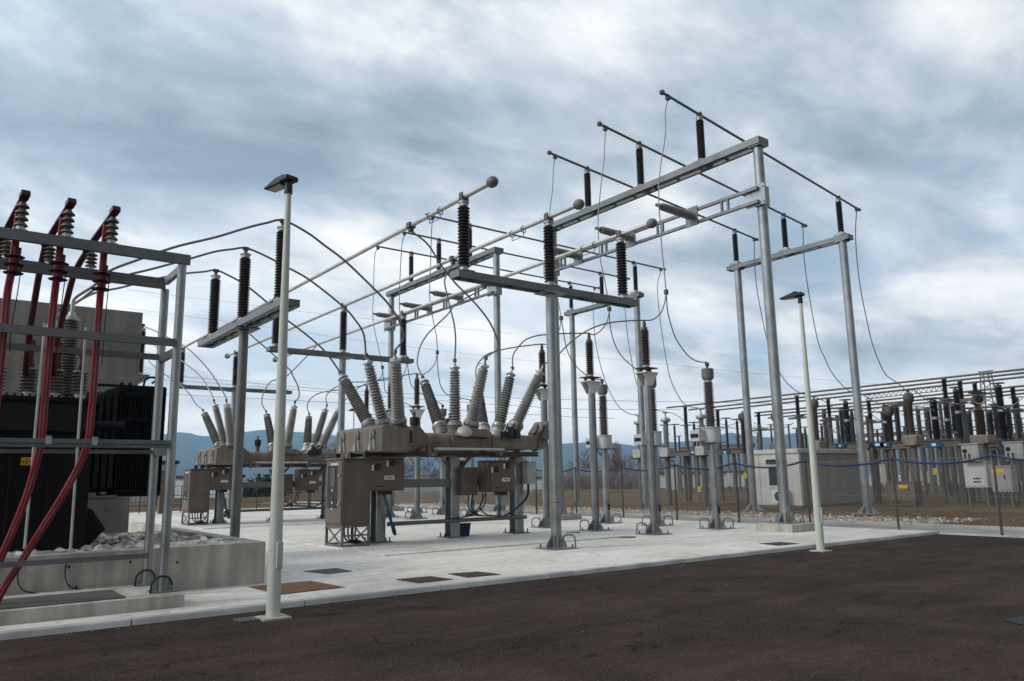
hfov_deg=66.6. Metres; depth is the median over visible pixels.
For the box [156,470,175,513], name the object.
distant cabinet
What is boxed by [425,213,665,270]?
gantry busbar
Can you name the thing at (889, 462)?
column insulator
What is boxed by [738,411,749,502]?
current transformer
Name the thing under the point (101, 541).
bund stones
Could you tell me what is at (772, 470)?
window frame
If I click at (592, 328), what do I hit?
conductor
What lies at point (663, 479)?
boundary wall
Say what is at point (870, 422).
bus post
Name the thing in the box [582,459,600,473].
bare tree
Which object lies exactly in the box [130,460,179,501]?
distant shed
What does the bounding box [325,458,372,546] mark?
control cabinet
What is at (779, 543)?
drain cover
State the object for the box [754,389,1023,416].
pipe busbar
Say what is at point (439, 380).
conductor
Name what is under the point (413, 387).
conductor
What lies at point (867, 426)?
column insulator
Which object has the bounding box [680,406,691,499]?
bus post
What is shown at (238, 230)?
conductor
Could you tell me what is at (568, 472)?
bare tree
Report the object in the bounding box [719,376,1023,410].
pipe busbar
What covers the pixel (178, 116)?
sky
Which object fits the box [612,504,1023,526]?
grass
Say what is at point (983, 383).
lattice mast
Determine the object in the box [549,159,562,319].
conductor
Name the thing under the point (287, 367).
conductor
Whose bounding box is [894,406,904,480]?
column insulator
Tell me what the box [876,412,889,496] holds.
column insulator
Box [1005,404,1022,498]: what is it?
column insulator
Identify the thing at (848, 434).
breaker frame
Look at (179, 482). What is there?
board fence
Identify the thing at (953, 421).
column insulator
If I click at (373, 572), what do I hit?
concrete pad
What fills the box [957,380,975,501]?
bus post
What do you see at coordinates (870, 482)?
boundary wall
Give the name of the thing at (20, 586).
earth wire
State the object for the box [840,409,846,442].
column insulator
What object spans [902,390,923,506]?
current transformer
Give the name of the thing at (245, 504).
back field
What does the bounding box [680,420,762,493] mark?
breaker frame
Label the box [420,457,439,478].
bare tree
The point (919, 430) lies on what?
column insulator
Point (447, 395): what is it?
overhead line
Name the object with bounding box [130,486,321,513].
railing
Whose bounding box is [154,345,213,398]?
conductor
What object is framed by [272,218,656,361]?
busbar
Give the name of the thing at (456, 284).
conductor
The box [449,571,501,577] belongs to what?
drain cover
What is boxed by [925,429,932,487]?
post insulator
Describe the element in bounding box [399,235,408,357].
conductor
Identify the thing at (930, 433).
column insulator
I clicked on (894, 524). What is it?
field kerb
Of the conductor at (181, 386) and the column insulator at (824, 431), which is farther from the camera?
the column insulator at (824, 431)
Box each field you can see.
[129,498,320,512]
[210,473,1023,526]
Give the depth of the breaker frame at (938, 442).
36.98 m
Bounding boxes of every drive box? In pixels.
[866,449,870,464]
[959,443,983,460]
[1002,441,1023,460]
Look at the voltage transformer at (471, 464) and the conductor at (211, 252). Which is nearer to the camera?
the conductor at (211, 252)
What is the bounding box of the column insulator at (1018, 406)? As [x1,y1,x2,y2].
[1009,396,1023,438]
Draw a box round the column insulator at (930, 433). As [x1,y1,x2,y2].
[922,407,936,495]
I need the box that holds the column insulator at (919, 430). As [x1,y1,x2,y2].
[913,408,928,495]
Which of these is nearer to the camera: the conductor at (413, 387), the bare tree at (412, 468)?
the conductor at (413, 387)
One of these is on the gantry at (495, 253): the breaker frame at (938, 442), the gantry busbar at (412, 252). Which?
the gantry busbar at (412, 252)
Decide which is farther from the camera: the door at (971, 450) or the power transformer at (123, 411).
the door at (971, 450)
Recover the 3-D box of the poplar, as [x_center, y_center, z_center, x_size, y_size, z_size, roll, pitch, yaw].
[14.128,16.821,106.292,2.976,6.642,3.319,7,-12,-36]
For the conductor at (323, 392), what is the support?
attached to the surge arrester at (366, 397)
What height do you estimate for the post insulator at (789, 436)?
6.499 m
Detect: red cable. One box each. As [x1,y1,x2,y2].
[0,210,24,404]
[0,217,68,561]
[0,224,111,602]
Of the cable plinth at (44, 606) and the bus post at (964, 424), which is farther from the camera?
the bus post at (964, 424)
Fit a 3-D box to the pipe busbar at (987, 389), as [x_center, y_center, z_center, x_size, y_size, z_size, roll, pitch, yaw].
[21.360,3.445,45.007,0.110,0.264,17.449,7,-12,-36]
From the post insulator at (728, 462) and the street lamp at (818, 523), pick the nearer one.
the street lamp at (818, 523)
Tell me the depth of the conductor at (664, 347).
40.69 m
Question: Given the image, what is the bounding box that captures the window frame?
[767,466,777,485]
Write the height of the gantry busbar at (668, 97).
0.444 m
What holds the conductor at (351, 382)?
attached to the surge arrester at (390, 501)
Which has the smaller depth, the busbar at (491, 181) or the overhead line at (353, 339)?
the busbar at (491, 181)
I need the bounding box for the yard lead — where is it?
[996,396,1023,407]
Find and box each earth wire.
[17,572,34,593]
[64,564,81,589]
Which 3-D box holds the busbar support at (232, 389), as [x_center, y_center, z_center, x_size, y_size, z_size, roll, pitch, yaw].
[-12.423,4.191,34.722,5.152,7.200,0.690,7,-12,-36]
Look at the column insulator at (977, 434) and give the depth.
44.45 m
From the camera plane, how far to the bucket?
20.10 m
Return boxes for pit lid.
[619,536,635,537]
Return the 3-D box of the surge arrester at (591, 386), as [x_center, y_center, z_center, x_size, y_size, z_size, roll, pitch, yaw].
[2.290,2.560,22.335,0.735,5.640,0.730,7,-12,-36]
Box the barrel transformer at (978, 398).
[968,391,996,505]
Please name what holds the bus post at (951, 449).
on the field at (316, 496)
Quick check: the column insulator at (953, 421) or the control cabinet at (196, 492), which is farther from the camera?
the column insulator at (953, 421)
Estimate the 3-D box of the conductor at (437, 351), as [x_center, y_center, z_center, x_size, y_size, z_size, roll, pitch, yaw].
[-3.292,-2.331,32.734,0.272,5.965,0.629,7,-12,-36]
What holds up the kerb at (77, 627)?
on the road
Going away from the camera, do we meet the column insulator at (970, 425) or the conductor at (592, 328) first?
the conductor at (592, 328)
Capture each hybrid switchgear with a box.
[194,399,344,523]
[334,350,548,543]
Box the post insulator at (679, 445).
[678,435,682,491]
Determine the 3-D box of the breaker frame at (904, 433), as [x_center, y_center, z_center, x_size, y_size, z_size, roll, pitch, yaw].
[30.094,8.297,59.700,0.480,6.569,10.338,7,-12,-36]
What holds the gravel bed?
on the field at (316, 496)
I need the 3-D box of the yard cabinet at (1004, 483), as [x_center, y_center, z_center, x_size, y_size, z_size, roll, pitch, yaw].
[20.329,6.025,32.104,0.680,1.715,0.852,7,-12,-36]
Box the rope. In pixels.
[404,454,1023,476]
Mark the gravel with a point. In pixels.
(743, 515)
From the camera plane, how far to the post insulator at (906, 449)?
69.29 m
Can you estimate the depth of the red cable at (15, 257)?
9.29 m
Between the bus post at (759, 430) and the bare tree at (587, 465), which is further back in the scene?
the bare tree at (587, 465)
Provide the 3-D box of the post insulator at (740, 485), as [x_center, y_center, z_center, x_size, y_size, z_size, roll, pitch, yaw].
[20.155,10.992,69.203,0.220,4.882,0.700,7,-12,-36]
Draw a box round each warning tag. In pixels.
[743,473,747,502]
[933,468,939,504]
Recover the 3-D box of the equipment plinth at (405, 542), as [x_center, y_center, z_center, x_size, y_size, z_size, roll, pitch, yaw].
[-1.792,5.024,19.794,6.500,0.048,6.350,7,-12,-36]
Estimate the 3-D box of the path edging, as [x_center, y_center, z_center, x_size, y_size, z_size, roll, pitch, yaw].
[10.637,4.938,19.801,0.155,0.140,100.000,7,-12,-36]
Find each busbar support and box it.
[179,350,291,517]
[266,300,413,528]
[450,200,638,550]
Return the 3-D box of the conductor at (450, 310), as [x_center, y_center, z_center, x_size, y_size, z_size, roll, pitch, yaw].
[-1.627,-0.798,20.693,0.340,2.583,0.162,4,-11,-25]
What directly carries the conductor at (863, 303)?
hanging from the gantry busbar at (668, 97)
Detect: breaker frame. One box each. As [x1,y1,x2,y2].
[659,417,742,501]
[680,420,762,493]
[792,423,825,448]
[820,399,883,503]
[865,406,973,492]
[867,386,973,504]
[988,382,1023,504]
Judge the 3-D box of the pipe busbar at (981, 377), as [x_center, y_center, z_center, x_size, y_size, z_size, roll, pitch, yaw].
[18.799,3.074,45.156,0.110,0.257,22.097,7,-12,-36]
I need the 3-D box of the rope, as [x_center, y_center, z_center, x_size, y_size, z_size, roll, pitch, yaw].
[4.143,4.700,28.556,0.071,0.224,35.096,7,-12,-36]
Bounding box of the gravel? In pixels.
[395,503,988,523]
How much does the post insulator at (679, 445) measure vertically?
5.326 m
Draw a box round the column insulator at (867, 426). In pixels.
[863,415,878,498]
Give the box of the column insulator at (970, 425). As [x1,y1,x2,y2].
[966,411,980,499]
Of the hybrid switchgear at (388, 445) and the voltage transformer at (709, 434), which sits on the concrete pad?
the voltage transformer at (709, 434)
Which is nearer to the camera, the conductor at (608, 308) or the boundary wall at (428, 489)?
the conductor at (608, 308)
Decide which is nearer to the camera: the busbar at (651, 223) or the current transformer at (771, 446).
the busbar at (651, 223)
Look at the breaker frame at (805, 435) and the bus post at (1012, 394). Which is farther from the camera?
the breaker frame at (805, 435)
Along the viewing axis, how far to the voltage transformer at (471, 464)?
31.61 m
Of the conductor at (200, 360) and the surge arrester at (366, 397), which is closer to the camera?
the conductor at (200, 360)
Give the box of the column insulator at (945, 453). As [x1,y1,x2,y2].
[938,403,951,495]
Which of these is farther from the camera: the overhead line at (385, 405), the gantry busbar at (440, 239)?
the overhead line at (385, 405)
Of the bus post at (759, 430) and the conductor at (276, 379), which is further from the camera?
the bus post at (759, 430)
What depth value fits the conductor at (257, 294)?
19.37 m
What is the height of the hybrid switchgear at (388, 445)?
4.575 m
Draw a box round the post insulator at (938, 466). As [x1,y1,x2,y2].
[935,447,940,485]
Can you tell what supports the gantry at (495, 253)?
on the concrete pad
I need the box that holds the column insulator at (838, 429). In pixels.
[832,415,840,442]
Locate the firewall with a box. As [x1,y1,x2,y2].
[0,298,142,533]
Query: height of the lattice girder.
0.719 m
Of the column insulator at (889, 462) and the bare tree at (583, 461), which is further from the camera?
the bare tree at (583, 461)
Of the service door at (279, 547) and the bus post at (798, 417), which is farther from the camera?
the bus post at (798, 417)
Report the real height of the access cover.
0.034 m
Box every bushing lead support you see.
[138,324,149,383]
[197,218,299,536]
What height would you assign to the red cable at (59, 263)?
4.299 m
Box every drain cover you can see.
[302,568,352,573]
[396,576,453,583]
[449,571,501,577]
[760,542,798,545]
[1002,616,1023,625]
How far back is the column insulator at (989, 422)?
40.58 m
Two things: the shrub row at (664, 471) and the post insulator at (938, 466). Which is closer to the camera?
the post insulator at (938, 466)
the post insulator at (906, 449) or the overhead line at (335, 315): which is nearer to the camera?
the post insulator at (906, 449)
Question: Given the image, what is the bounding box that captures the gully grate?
[232,615,259,622]
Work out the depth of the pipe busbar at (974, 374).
42.02 m
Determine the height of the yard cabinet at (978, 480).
1.935 m
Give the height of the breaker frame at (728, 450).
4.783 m
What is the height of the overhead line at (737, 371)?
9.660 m
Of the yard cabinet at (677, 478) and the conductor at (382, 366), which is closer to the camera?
the conductor at (382, 366)
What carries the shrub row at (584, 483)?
on the verge
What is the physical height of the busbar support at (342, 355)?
7.200 m
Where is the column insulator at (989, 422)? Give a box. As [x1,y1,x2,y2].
[983,409,1001,500]
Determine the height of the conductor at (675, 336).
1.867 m
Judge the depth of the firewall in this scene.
15.20 m
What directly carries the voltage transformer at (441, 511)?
on the concrete pad
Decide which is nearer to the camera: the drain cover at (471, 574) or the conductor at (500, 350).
the drain cover at (471, 574)
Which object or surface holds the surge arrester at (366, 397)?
on the concrete pad
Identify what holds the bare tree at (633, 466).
on the verge
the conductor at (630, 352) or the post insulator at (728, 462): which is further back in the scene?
the post insulator at (728, 462)
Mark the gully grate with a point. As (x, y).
(246, 619)
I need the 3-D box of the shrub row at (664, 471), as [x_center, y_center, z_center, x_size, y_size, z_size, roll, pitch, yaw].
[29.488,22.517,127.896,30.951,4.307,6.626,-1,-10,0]
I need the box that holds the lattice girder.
[865,387,942,399]
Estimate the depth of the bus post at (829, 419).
46.28 m
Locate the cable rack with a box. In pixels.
[0,227,190,593]
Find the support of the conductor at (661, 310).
attached to the surge arrester at (647, 378)
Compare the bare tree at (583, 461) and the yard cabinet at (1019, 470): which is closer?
the yard cabinet at (1019, 470)
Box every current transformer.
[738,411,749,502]
[769,413,786,449]
[808,397,826,448]
[883,404,900,503]
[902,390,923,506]
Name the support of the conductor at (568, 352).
attached to the voltage transformer at (604, 442)
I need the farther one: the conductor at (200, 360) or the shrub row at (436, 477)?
the shrub row at (436, 477)
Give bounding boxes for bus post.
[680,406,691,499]
[715,409,724,500]
[752,412,772,449]
[788,395,823,447]
[819,398,850,448]
[864,400,894,442]
[937,378,970,502]
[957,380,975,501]
[969,382,985,500]
[1009,386,1023,498]
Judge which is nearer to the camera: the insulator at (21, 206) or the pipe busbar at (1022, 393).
the insulator at (21, 206)
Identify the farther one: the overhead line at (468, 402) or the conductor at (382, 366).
the overhead line at (468, 402)
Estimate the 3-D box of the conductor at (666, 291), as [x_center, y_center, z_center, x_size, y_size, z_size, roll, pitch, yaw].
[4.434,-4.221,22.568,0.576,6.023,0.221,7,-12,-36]
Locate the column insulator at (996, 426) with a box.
[988,403,1009,500]
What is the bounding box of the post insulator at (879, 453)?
[873,429,883,492]
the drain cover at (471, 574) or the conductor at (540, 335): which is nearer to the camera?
the drain cover at (471, 574)
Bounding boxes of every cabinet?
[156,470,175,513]
[181,468,211,525]
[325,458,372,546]
[665,468,681,492]
[726,473,737,491]
[879,464,886,489]
[886,481,922,506]
[920,471,932,491]
[944,467,953,494]
[963,461,991,506]
[988,465,1018,507]
[1011,461,1021,503]
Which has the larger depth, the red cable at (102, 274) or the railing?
the railing
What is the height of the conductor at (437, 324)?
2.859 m
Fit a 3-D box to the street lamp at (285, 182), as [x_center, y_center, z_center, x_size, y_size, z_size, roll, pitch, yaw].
[-2.874,0.571,9.501,0.348,5.418,0.582,7,-12,-36]
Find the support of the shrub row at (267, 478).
on the field at (316, 496)
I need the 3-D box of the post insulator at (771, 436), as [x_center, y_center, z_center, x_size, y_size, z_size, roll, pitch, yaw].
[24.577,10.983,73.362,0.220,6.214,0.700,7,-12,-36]
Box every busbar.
[182,176,497,349]
[225,199,584,358]
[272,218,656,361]
[376,246,599,289]
[398,229,629,279]
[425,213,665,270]
[547,150,758,240]
[597,121,807,227]
[659,89,860,211]
[666,368,1023,408]
[688,372,1023,410]
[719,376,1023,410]
[754,385,1023,413]
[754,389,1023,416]
[768,392,1023,418]
[872,405,1023,412]
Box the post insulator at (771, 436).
[767,424,772,442]
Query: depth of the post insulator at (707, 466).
71.87 m
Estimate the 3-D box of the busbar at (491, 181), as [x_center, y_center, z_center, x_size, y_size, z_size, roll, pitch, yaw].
[-7.761,-1.286,25.269,0.244,0.327,24.972,7,-12,-36]
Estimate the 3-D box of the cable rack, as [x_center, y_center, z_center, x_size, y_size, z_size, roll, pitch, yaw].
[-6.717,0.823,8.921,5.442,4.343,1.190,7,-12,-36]
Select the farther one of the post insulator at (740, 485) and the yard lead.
the post insulator at (740, 485)
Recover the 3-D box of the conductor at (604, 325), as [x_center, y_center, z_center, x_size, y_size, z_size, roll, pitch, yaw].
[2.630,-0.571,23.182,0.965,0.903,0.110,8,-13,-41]
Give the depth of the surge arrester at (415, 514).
30.17 m
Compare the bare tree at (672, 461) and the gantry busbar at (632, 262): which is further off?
the bare tree at (672, 461)
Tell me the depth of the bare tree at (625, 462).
118.20 m
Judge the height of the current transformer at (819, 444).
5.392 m
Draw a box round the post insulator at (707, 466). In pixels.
[704,425,708,490]
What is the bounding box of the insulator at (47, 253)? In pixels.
[22,197,76,377]
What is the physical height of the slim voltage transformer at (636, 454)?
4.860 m
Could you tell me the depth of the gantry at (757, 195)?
23.15 m
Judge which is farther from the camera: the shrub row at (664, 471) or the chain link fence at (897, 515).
the shrub row at (664, 471)
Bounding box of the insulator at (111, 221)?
[51,205,120,378]
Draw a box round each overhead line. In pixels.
[128,308,537,361]
[135,290,511,333]
[143,373,769,403]
[179,394,613,418]
[187,381,680,409]
[566,354,910,386]
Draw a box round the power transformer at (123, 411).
[0,301,166,551]
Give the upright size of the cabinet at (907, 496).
1.105 m
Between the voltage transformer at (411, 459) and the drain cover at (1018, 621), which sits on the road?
the drain cover at (1018, 621)
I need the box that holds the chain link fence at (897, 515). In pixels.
[393,453,1023,534]
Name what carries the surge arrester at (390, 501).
on the concrete pad
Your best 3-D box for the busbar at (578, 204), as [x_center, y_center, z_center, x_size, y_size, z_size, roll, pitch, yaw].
[-5.916,-1.074,26.626,0.244,0.327,24.972,7,-12,-36]
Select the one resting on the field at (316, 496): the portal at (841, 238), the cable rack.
the portal at (841, 238)
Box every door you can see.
[276,541,282,568]
[820,508,822,522]
[962,446,976,459]
[1005,444,1021,458]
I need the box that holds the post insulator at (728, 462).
[725,426,730,490]
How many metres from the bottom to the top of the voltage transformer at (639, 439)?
4.710 m
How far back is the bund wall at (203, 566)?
10.86 m
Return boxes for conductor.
[56,269,339,371]
[57,247,366,352]
[71,219,404,349]
[144,326,226,398]
[148,360,201,408]
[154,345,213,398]
[249,333,299,400]
[261,346,316,410]
[307,384,366,412]
[325,379,389,404]
[345,373,415,400]
[372,249,383,368]
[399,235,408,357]
[407,364,442,404]
[411,232,498,356]
[416,288,483,375]
[429,219,438,353]
[437,354,469,399]
[444,264,455,358]
[475,343,541,377]
[512,332,588,365]
[544,320,642,363]
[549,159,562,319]
[561,320,600,379]
[590,311,609,334]
[593,290,637,414]
[597,130,610,311]
[609,313,638,371]
[624,308,664,411]
[645,294,665,320]
[657,271,697,407]
[658,100,667,294]
[666,295,705,362]
[754,241,812,396]
[803,227,849,391]
[855,211,906,391]
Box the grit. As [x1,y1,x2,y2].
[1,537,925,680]
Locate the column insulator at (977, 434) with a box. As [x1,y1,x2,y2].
[969,408,984,497]
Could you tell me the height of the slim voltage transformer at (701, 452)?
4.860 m
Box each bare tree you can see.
[402,459,413,491]
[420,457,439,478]
[564,461,581,474]
[572,449,590,475]
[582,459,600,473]
[618,450,633,475]
[624,456,637,475]
[658,458,664,471]
[670,458,682,471]
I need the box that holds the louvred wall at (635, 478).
[614,476,659,488]
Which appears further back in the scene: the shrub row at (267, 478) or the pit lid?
the shrub row at (267, 478)
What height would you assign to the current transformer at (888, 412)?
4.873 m
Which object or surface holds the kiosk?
on the field at (316, 496)
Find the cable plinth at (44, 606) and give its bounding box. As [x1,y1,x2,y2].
[0,585,184,625]
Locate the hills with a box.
[162,430,1015,481]
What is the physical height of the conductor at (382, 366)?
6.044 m
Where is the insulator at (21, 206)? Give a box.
[0,189,30,269]
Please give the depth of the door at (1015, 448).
33.45 m
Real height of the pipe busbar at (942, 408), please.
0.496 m
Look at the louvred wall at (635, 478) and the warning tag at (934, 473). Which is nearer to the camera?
the warning tag at (934, 473)
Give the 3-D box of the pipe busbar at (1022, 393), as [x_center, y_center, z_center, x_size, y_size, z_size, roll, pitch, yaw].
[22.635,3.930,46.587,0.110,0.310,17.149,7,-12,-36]
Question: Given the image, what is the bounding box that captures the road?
[0,534,1023,680]
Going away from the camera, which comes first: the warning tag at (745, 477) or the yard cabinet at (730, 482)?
the warning tag at (745, 477)
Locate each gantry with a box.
[373,226,508,516]
[539,116,814,532]
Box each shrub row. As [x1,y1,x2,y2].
[243,474,290,496]
[315,467,541,491]
[563,470,638,489]
[623,468,743,475]
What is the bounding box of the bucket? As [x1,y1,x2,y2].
[460,522,471,535]
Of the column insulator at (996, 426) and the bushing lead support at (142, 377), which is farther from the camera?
the column insulator at (996, 426)
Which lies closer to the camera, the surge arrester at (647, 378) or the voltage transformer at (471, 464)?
the surge arrester at (647, 378)
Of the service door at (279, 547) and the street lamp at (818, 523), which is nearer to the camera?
the service door at (279, 547)
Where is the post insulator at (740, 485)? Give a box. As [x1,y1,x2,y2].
[734,436,741,491]
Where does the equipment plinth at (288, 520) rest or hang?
on the concrete pad
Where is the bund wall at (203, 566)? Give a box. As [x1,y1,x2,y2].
[0,522,265,595]
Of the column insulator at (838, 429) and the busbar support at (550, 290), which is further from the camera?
the column insulator at (838, 429)
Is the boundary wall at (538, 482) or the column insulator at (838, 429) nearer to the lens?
the column insulator at (838, 429)
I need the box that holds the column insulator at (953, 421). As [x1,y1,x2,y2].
[949,403,962,497]
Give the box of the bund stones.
[6,531,240,555]
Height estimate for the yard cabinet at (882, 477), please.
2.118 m
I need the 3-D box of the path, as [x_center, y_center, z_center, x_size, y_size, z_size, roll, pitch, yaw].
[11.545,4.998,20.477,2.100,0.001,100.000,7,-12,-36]
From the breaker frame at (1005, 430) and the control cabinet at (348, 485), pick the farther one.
the breaker frame at (1005, 430)
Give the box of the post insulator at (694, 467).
[692,442,696,487]
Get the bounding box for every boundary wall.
[370,487,439,492]
[523,476,612,489]
[659,471,744,487]
[869,475,1021,485]
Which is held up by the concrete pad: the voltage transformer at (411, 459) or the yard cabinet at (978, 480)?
the voltage transformer at (411, 459)
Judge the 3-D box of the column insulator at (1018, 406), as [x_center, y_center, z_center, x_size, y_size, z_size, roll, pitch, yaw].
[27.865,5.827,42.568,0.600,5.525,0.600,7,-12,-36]
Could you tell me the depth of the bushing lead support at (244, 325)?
16.73 m
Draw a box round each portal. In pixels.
[564,264,648,507]
[726,199,884,513]
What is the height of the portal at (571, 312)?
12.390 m
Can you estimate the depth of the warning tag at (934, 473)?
36.41 m
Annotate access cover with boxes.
[249,581,345,594]
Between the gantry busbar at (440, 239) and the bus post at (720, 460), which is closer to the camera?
the gantry busbar at (440, 239)
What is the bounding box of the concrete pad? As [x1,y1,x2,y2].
[0,506,926,630]
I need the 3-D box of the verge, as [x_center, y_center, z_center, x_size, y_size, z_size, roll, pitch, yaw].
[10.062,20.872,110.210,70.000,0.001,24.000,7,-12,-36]
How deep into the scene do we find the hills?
2250.85 m
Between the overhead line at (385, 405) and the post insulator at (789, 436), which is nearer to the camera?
the post insulator at (789, 436)
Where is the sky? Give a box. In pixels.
[0,0,1023,444]
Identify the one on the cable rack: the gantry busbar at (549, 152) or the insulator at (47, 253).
the insulator at (47, 253)
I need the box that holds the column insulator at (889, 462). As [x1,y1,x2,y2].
[881,414,896,480]
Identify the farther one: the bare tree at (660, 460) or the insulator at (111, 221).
the bare tree at (660, 460)
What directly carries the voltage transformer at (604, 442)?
on the concrete pad
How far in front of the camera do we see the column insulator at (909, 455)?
43.78 m
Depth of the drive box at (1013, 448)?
33.48 m
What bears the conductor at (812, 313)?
hanging from the gantry busbar at (605, 127)
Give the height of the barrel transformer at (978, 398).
5.030 m
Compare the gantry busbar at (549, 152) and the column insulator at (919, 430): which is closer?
the gantry busbar at (549, 152)
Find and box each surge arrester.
[364,385,373,417]
[385,381,399,517]
[405,373,427,519]
[529,344,550,527]
[577,333,612,531]
[634,320,671,535]
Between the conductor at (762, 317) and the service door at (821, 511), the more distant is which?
the conductor at (762, 317)
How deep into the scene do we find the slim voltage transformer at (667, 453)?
40.98 m
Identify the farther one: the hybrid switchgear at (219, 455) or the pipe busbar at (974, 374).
the pipe busbar at (974, 374)
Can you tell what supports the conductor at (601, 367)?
hanging from the gantry busbar at (412, 252)
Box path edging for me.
[283,503,1023,537]
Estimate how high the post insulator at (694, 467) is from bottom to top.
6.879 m
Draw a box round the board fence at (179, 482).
[175,475,245,497]
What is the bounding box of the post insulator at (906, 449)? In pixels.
[901,426,908,469]
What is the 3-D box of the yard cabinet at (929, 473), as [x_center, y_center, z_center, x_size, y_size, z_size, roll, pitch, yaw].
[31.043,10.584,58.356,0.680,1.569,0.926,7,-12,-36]
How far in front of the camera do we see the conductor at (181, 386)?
31.86 m
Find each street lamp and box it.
[254,174,297,621]
[348,408,354,428]
[779,291,832,551]
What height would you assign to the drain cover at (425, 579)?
0.026 m
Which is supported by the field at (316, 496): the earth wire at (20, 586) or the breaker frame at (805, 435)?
the breaker frame at (805, 435)
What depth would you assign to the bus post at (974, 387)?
40.01 m
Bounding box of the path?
[402,506,1023,535]
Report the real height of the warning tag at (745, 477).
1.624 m
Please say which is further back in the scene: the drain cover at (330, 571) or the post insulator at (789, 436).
the post insulator at (789, 436)
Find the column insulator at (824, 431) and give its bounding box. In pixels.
[820,410,828,448]
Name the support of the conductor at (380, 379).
attached to the surge arrester at (415, 514)
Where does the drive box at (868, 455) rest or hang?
on the field at (316, 496)
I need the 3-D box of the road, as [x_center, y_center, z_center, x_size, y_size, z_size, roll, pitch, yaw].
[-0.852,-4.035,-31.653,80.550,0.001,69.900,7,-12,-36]
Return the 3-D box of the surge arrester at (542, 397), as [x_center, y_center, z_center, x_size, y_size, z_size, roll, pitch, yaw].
[0.977,2.888,24.070,0.735,5.640,0.730,7,-12,-36]
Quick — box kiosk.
[754,448,861,507]
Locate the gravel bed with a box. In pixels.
[399,503,931,521]
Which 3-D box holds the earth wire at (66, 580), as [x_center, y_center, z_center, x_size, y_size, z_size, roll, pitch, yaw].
[-5.549,3.091,10.045,0.428,0.480,0.090,2,-10,-14]
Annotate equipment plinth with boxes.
[157,515,324,528]
[282,526,621,555]
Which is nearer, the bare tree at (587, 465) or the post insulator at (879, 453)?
the post insulator at (879, 453)
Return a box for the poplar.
[608,441,623,475]
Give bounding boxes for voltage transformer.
[404,418,426,513]
[430,405,446,514]
[460,400,482,516]
[586,379,621,523]
[632,415,646,504]
[634,379,675,526]
[659,412,675,504]
[690,362,736,529]
[694,408,708,505]
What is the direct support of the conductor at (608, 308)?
hanging from the gantry busbar at (605, 127)
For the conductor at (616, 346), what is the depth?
23.95 m
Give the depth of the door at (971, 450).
33.64 m
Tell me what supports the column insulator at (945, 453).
on the field at (316, 496)
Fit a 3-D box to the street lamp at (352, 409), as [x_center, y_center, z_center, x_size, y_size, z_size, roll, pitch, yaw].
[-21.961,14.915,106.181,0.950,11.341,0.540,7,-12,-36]
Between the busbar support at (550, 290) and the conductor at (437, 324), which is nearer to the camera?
the busbar support at (550, 290)
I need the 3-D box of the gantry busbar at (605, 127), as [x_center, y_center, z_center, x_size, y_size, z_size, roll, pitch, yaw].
[7.986,-6.027,29.972,14.606,0.446,0.170,9,-14,-43]
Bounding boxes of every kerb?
[0,531,938,640]
[301,501,1023,530]
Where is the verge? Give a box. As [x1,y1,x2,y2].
[317,488,630,494]
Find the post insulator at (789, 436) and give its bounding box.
[785,424,791,448]
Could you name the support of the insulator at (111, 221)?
on the cable rack
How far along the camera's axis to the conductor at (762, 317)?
37.81 m
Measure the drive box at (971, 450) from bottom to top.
0.771 m
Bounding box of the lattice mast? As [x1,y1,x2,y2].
[974,370,1011,490]
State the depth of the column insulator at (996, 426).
40.29 m
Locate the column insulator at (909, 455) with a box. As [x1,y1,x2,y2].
[900,405,916,480]
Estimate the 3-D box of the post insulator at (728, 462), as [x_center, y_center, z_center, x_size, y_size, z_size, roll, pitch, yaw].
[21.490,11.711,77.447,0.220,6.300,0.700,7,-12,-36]

